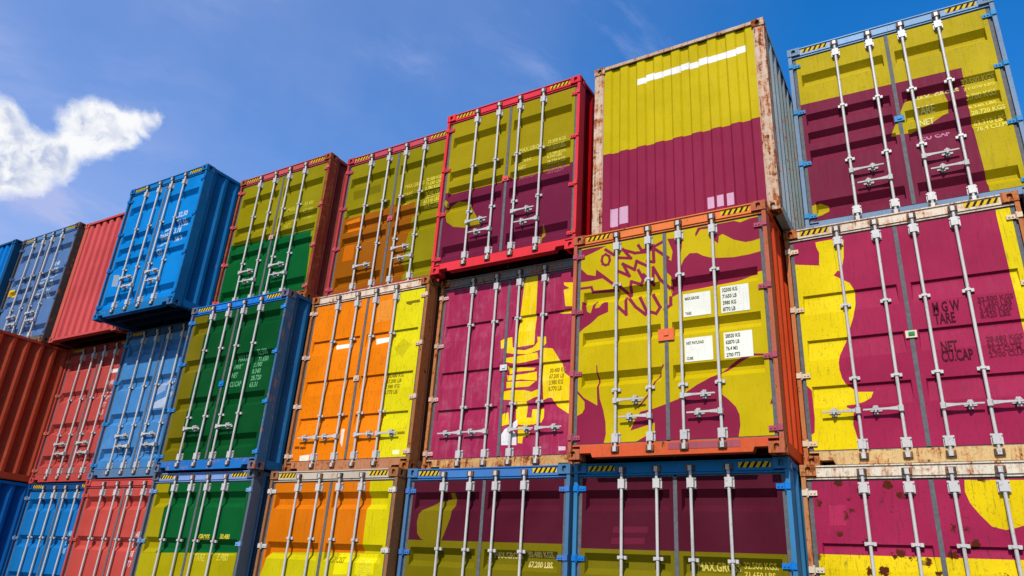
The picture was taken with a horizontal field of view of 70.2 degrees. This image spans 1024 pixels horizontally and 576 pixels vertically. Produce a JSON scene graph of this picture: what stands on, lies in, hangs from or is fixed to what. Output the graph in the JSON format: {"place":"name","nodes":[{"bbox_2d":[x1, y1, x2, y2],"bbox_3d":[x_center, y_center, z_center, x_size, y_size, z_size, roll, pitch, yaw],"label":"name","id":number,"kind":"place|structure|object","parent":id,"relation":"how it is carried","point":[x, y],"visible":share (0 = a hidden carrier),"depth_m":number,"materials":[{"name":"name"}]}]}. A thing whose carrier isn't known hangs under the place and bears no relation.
{"place":"outdoors","nodes":[
{"label":"outdoors","id":0,"kind":"place"},
{"bbox_2d":[0,0,1023,244],"label":"sky","id":1,"kind":"structure","parent":0,"point":[101,101],"materials":[{"name":"blue"}]},
{"label":"ground","id":2,"kind":"structure","parent":0,"visible":0},
{"bbox_2d":[0,480,28,575],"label":"shipping container","id":3,"kind":"object","parent":2,"relation":"on","point":[13,496],"visible":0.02,"depth_m":14.67,"materials":[{"name":"metal"}]},
{"bbox_2d":[0,329,68,483],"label":"shipping container","id":4,"kind":"object","parent":3,"relation":"on","point":[31,372],"visible":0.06,"depth_m":15.21,"materials":[{"name":"metal"}]},
{"bbox_2d":[0,222,85,349],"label":"shipping container","id":5,"kind":"object","parent":4,"relation":"on","point":[35,291],"visible":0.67,"depth_m":16.76,"materials":[{"name":"metal"}]},
{"bbox_2d":[0,235,50,334],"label":"door","id":6,"kind":"structure","parent":5,"relation":"in","point":[16,304],"depth_m":17.17,"materials":[{"name":"paint"}]},
{"bbox_2d":[18,228,77,337],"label":"door","id":7,"kind":"structure","parent":5,"relation":"in","point":[36,316],"depth_m":16.56,"materials":[{"name":"paint"}]},
{"bbox_2d":[1,483,84,575],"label":"shipping container","id":8,"kind":"object","parent":2,"relation":"on","point":[43,531],"visible":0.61,"depth_m":14.23,"materials":[{"name":"metal"}]},
{"bbox_2d":[5,486,62,575],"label":"door","id":9,"kind":"structure","parent":8,"relation":"in","point":[28,552],"depth_m":14.37,"materials":[{"name":"paint"}]},
{"bbox_2d":[38,485,83,575],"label":"door","id":10,"kind":"structure","parent":8,"relation":"in","point":[69,504],"depth_m":13.92,"materials":[{"name":"paint"}]},
{"bbox_2d":[28,340,125,483],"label":"shipping container","id":11,"kind":"object","parent":8,"relation":"on","point":[67,449],"visible":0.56,"depth_m":15.10,"materials":[{"name":"metal"}]},
{"bbox_2d":[32,347,102,479],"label":"door","id":12,"kind":"structure","parent":11,"relation":"in","point":[56,455],"depth_m":15.26,"materials":[{"name":"paint"}]},
{"bbox_2d":[48,212,128,348],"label":"shipping container","id":13,"kind":"object","parent":11,"relation":"on","point":[76,326],"visible":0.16,"depth_m":15.90,"materials":[{"name":"metal"}]},
{"bbox_2d":[66,343,123,478],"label":"door","id":14,"kind":"structure","parent":11,"relation":"in","point":[96,408],"depth_m":14.79,"materials":[{"name":"paint"}]},
{"bbox_2d":[60,478,152,575],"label":"shipping container","id":15,"kind":"object","parent":2,"relation":"on","point":[104,537],"visible":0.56,"depth_m":12.82,"materials":[{"name":"metal"}]},
{"bbox_2d":[64,481,126,575],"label":"door","id":16,"kind":"structure","parent":15,"relation":"in","point":[96,528],"depth_m":12.96,"materials":[{"name":"paint"}]},
{"bbox_2d":[104,480,150,575],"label":"door","id":17,"kind":"structure","parent":15,"relation":"in","point":[130,520],"depth_m":12.51,"materials":[{"name":"paint"}]},
{"bbox_2d":[87,321,189,479],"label":"shipping container","id":18,"kind":"object","parent":15,"relation":"on","point":[130,436],"visible":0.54,"depth_m":13.68,"materials":[{"name":"metal"}]},
{"bbox_2d":[90,329,165,474],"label":"door","id":19,"kind":"structure","parent":18,"relation":"in","point":[117,450],"depth_m":13.83,"materials":[{"name":"paint"}]},
{"bbox_2d":[131,324,187,473],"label":"door","id":20,"kind":"structure","parent":18,"relation":"in","point":[167,370],"depth_m":13.38,"materials":[{"name":"paint"}]},
{"bbox_2d":[92,163,240,331],"bbox_3d":[-3.913,1.311,18.813,2.438,2.892,12.234,-10,-26,29],"label":"shipping container","id":21,"kind":"object","parent":18,"relation":"on","point":[166,262],"visible":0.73,"depth_m":13.97,"materials":[{"name":"metal"}]},
{"bbox_2d":[95,181,168,312],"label":"door","id":22,"kind":"structure","parent":21,"relation":"in","point":[133,251],"depth_m":14.36,"materials":[{"name":"paint"}]},
{"bbox_2d":[135,172,205,307],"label":"door","id":23,"kind":"structure","parent":21,"relation":"in","point":[167,250],"depth_m":13.80,"materials":[{"name":"paint"}]},
{"bbox_2d":[129,469,270,575],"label":"shipping container","id":24,"kind":"object","parent":2,"relation":"on","point":[202,523],"visible":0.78,"depth_m":11.10,"materials":[{"name":"metal"}]},
{"bbox_2d":[134,475,202,575],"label":"door","id":25,"kind":"structure","parent":24,"relation":"in","point":[165,541],"depth_m":11.46,"materials":[{"name":"paint"}]},
{"bbox_2d":[182,474,252,575],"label":"door","id":26,"kind":"structure","parent":24,"relation":"in","point":[214,543],"depth_m":10.91,"materials":[{"name":"paint"}]},
{"bbox_2d":[152,289,312,472],"bbox_3d":[-1.706,3.716,16.701,2.438,2.892,12.234,-10,-26,29],"label":"shipping container","id":27,"kind":"object","parent":24,"relation":"on","point":[232,401],"visible":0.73,"depth_m":11.85,"materials":[{"name":"metal"}]},
{"bbox_2d":[156,303,238,466],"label":"door","id":28,"kind":"structure","parent":27,"relation":"in","point":[193,415],"depth_m":12.24,"materials":[{"name":"paint"}]},
{"bbox_2d":[206,296,287,465],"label":"door","id":29,"kind":"structure","parent":27,"relation":"in","point":[238,420],"depth_m":11.68,"materials":[{"name":"paint"}]},
{"bbox_2d":[212,152,347,304],"bbox_3d":[-1.377,1.214,18.174,2.438,2.892,12.234,-10,-26,29],"label":"shipping container","id":30,"kind":"object","parent":27,"relation":"on","point":[283,229],"visible":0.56,"depth_m":13.38,"materials":[{"name":"metal"}]},
{"bbox_2d":[212,171,284,304],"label":"door","id":31,"kind":"structure","parent":30,"relation":"in","point":[245,266],"depth_m":13.74,"materials":[{"name":"paint"}]},
{"bbox_2d":[261,162,329,294],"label":"door","id":32,"kind":"structure","parent":30,"relation":"in","point":[287,267],"depth_m":13.17,"materials":[{"name":"paint"}]},
{"bbox_2d":[253,467,407,575],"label":"shipping container","id":33,"kind":"object","parent":2,"relation":"on","point":[334,523],"visible":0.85,"depth_m":10.07,"materials":[{"name":"metal"}]},
{"bbox_2d":[257,473,332,575],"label":"door","id":34,"kind":"structure","parent":33,"relation":"in","point":[292,545],"depth_m":10.38,"materials":[{"name":"paint"}]},
{"bbox_2d":[318,472,396,575],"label":"door","id":35,"kind":"structure","parent":33,"relation":"in","point":[358,518],"depth_m":9.84,"materials":[{"name":"paint"}]},
{"bbox_2d":[282,276,440,471],"bbox_3d":[0.689,3.519,15.847,2.438,2.892,12.234,-10,-26,29],"label":"shipping container","id":36,"kind":"object","parent":33,"relation":"on","point":[363,392],"visible":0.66,"depth_m":11.03,"materials":[{"name":"metal"}]},
{"bbox_2d":[284,292,369,467],"bbox_3d":[-2.870,1.421,11.419,1.238,2.772,0.182,-10,-26,29],"label":"door","id":37,"kind":"structure","parent":36,"relation":"in","point":[325,408],"depth_m":11.37,"materials":[{"name":"paint"}]},
{"bbox_2d":[325,130,446,295],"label":"shipping container","id":38,"kind":"object","parent":36,"relation":"on","point":[386,226],"visible":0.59,"depth_m":12.52,"materials":[{"name":"metal"}]},
{"bbox_2d":[325,148,400,293],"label":"door","id":39,"kind":"structure","parent":38,"relation":"in","point":[360,259],"depth_m":12.73,"materials":[{"name":"paint"}]},
{"bbox_2d":[382,137,445,284],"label":"door","id":40,"kind":"structure","parent":38,"relation":"in","point":[409,254],"depth_m":12.21,"materials":[{"name":"paint"}]},
{"bbox_2d":[346,284,428,466],"bbox_3d":[-1.837,1.245,10.834,1.228,2.772,0.182,-10,-26,29],"label":"door","id":41,"kind":"structure","parent":36,"relation":"in","point":[385,395],"depth_m":10.80,"materials":[{"name":"paint"}]},
{"bbox_2d":[397,463,573,575],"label":"shipping container","id":42,"kind":"object","parent":2,"relation":"on","point":[499,521],"visible":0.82,"depth_m":9.01,"materials":[{"name":"metal"}]},
{"bbox_2d":[398,471,485,575],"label":"door","id":43,"kind":"structure","parent":42,"relation":"in","point":[445,525],"depth_m":9.30,"materials":[{"name":"paint"}]},
{"bbox_2d":[421,258,578,468],"bbox_3d":[2.941,3.248,14.838,2.438,2.892,12.234,-10,-26,29],"label":"shipping container","id":44,"kind":"object","parent":42,"relation":"on","point":[499,389],"visible":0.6,"depth_m":10.12,"materials":[{"name":"metal"}]},
{"bbox_2d":[423,273,510,466],"bbox_3d":[-0.617,1.150,10.411,1.238,2.772,0.182,-10,-26,29],"label":"door","id":45,"kind":"structure","parent":44,"relation":"in","point":[466,423],"depth_m":10.36,"materials":[{"name":"paint"}]},
{"bbox_2d":[430,74,594,280],"bbox_3d":[2.961,0.493,15.759,2.438,2.892,12.234,-10,-26,29],"label":"shipping container","id":46,"kind":"object","parent":44,"relation":"on","point":[516,188],"visible":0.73,"depth_m":10.95,"materials":[{"name":"metal"}]},
{"bbox_2d":[431,102,512,264],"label":"door","id":47,"kind":"structure","parent":46,"relation":"in","point":[472,216],"depth_m":11.30,"materials":[{"name":"paint"}]},
{"bbox_2d":[502,86,580,255],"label":"door","id":48,"kind":"structure","parent":46,"relation":"in","point":[539,203],"depth_m":10.73,"materials":[{"name":"paint"}]},
{"bbox_2d":[499,265,572,464],"bbox_3d":[0.415,0.974,9.826,1.228,2.772,0.182,-10,-26,29],"label":"door","id":49,"kind":"structure","parent":44,"relation":"in","point":[535,414],"depth_m":9.82,"materials":[{"name":"paint"}]},
{"bbox_2d":[479,469,569,575],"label":"door","id":50,"kind":"structure","parent":42,"relation":"in","point":[523,534],"depth_m":8.75,"materials":[{"name":"paint"}]},
{"bbox_2d":[571,456,809,575],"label":"shipping container","id":51,"kind":"object","parent":2,"relation":"on","point":[736,517],"visible":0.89,"depth_m":7.80,"materials":[{"name":"metal"}]},
{"bbox_2d":[571,465,678,575],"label":"door","id":52,"kind":"structure","parent":51,"relation":"in","point":[628,525],"depth_m":8.12,"materials":[{"name":"paint"}]},
{"bbox_2d":[567,199,803,465],"bbox_3d":[4.841,2.686,13.193,2.438,2.892,12.234,-10,-26,29],"label":"shipping container","id":53,"kind":"object","parent":51,"relation":"on","point":[682,345],"visible":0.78,"depth_m":8.38,"materials":[{"name":"metal"}]},
{"bbox_2d":[567,225,670,451],"bbox_3d":[1.283,0.588,8.765,1.238,2.772,0.182,-10,-26,29],"label":"door","id":54,"kind":"structure","parent":53,"relation":"in","point":[621,372],"depth_m":8.72,"materials":[{"name":"paint"}]},
{"bbox_2d":[592,17,805,235],"bbox_3d":[5.272,0.115,14.485,2.438,2.892,12.192,-10,-26,29],"label":"shipping container","id":55,"kind":"object","parent":53,"relation":"on","point":[701,124],"visible":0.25,"depth_m":9.72,"materials":[{"name":"metal"}]},
{"bbox_2d":[666,213,783,449],"bbox_3d":[2.315,0.413,8.181,1.228,2.772,0.182,-10,-26,29],"label":"door","id":56,"kind":"structure","parent":53,"relation":"in","point":[722,379],"depth_m":8.14,"materials":[{"name":"paint"}]},
{"bbox_2d":[677,463,797,575],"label":"door","id":57,"kind":"structure","parent":51,"relation":"in","point":[729,524],"depth_m":7.56,"materials":[{"name":"paint"}]},
{"bbox_2d":[799,460,1023,575],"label":"shipping container","id":58,"kind":"object","parent":2,"relation":"on","point":[939,519],"visible":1,"depth_m":7.18,"materials":[{"name":"metal"}]},
{"bbox_2d":[802,467,947,575],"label":"door","id":59,"kind":"structure","parent":58,"relation":"in","point":[860,527],"depth_m":7.33,"materials":[{"name":"paint"}]},
{"bbox_2d":[783,190,1023,465],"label":"shipping container","id":60,"kind":"object","parent":58,"relation":"on","point":[908,331],"visible":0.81,"depth_m":7.95,"materials":[{"name":"metal"}]},
{"bbox_2d":[785,219,930,459],"bbox_3d":[3.847,0.550,8.264,1.238,2.772,0.182,-10,-26,29],"label":"door","id":61,"kind":"structure","parent":60,"relation":"in","point":[859,374],"depth_m":8.20,"materials":[{"name":"paint"}]},
{"bbox_2d":[787,0,1023,227],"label":"shipping container","id":62,"kind":"object","parent":60,"relation":"on","point":[923,110],"visible":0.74,"depth_m":9.10,"materials":[{"name":"metal"}]},
{"bbox_2d":[788,30,915,221],"bbox_3d":[4.333,-2.073,9.424,1.238,2.772,0.182,-9,-26,28],"label":"door","id":63,"kind":"structure","parent":62,"relation":"in","point":[855,161],"depth_m":9.38,"materials":[{"name":"paint"}]},
{"bbox_2d":[887,7,1023,206],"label":"door","id":64,"kind":"structure","parent":62,"relation":"in","point":[962,135],"depth_m":8.83,"materials":[{"name":"paint"}]},
{"bbox_2d":[896,205,1023,456],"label":"door","id":65,"kind":"structure","parent":60,"relation":"in","point":[964,273],"depth_m":7.71,"materials":[{"name":"paint"}]},
{"bbox_2d":[933,465,1023,575],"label":"door","id":66,"kind":"structure","parent":58,"relation":"in","point":[981,518],"depth_m":6.90,"materials":[{"name":"paint"}]},
{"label":"shipping container","id":67,"kind":"object","parent":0,"visible":0},
{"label":"shipping container","id":68,"kind":"object","parent":67,"relation":"on","visible":0},
{"bbox_2d":[0,239,22,306],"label":"shipping container","id":69,"kind":"object","parent":68,"relation":"on","point":[9,253],"visible":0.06,"depth_m":17.77,"materials":[{"name":"metal"}]}
]}

